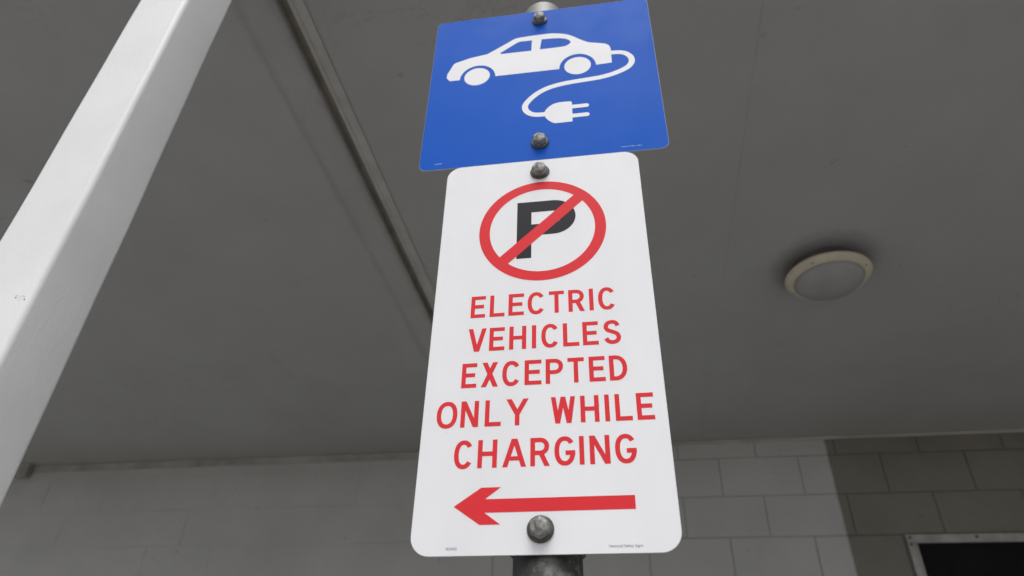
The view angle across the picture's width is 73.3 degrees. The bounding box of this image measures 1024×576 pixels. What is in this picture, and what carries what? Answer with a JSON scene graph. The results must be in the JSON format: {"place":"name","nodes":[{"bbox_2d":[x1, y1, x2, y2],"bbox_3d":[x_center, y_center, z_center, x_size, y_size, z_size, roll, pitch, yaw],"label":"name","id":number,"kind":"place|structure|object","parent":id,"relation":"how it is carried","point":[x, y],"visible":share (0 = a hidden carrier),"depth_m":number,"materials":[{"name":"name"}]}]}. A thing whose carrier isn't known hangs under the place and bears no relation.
{"place":"outdoors","nodes":[
{"label":"outdoors","id":0,"kind":"place"},
{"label":"footpath","id":1,"kind":"structure","parent":0,"visible":0},
{"bbox_2d":[0,0,231,506],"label":"support post","id":2,"kind":"object","parent":1,"relation":"on","point":[61,241],"visible":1,"depth_m":0.98,"materials":[{"name":"white metal"}]},
{"bbox_2d":[0,429,1023,575],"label":"block wall","id":3,"kind":"structure","parent":1,"relation":"on","point":[930,504],"depth_m":3.63,"materials":[{"name":"paint"}]},
{"bbox_2d":[0,0,1023,465],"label":"canopy ceiling","id":4,"kind":"structure","parent":3,"relation":"attached to","point":[268,286],"depth_m":2.28,"materials":[{"name":"paint"}]},
{"bbox_2d":[785,246,872,300],"bbox_3d":[1.104,-0.035,2.402,0.286,0.102,0.286,-4,-36,9],"label":"ceiling light","id":5,"kind":"object","parent":4,"relation":"attached to","point":[828,273],"visible":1,"depth_m":2.34,"materials":[{"name":"beige plastic"}]},
{"bbox_2d":[905,533,1023,575],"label":"window","id":6,"kind":"structure","parent":3,"relation":"in","point":[980,554],"depth_m":3.22,"materials":[{"name":"glass"}]},
{"bbox_2d":[510,2,585,575],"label":"sign post","id":7,"kind":"object","parent":1,"relation":"on","point":[552,565],"visible":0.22,"depth_m":0.56,"materials":[{"name":"metal"}]},
{"bbox_2d":[419,0,668,171],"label":"charging sign","id":8,"kind":"object","parent":7,"relation":"attached to","point":[561,83],"visible":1,"depth_m":0.89,"materials":[{"name":"blue paint"},{"name":"white paint"},{"name":"steel"}]},
{"bbox_2d":[411,152,681,556],"bbox_3d":[0.029,0.030,0.685,0.226,0.451,0.014,-4,-35,8],"label":"parking sign","id":9,"kind":"object","parent":7,"relation":"attached to","point":[545,427],"visible":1,"depth_m":0.65,"materials":[{"name":"white paint"},{"name":"red paint"},{"name":"black paint"}]}
]}

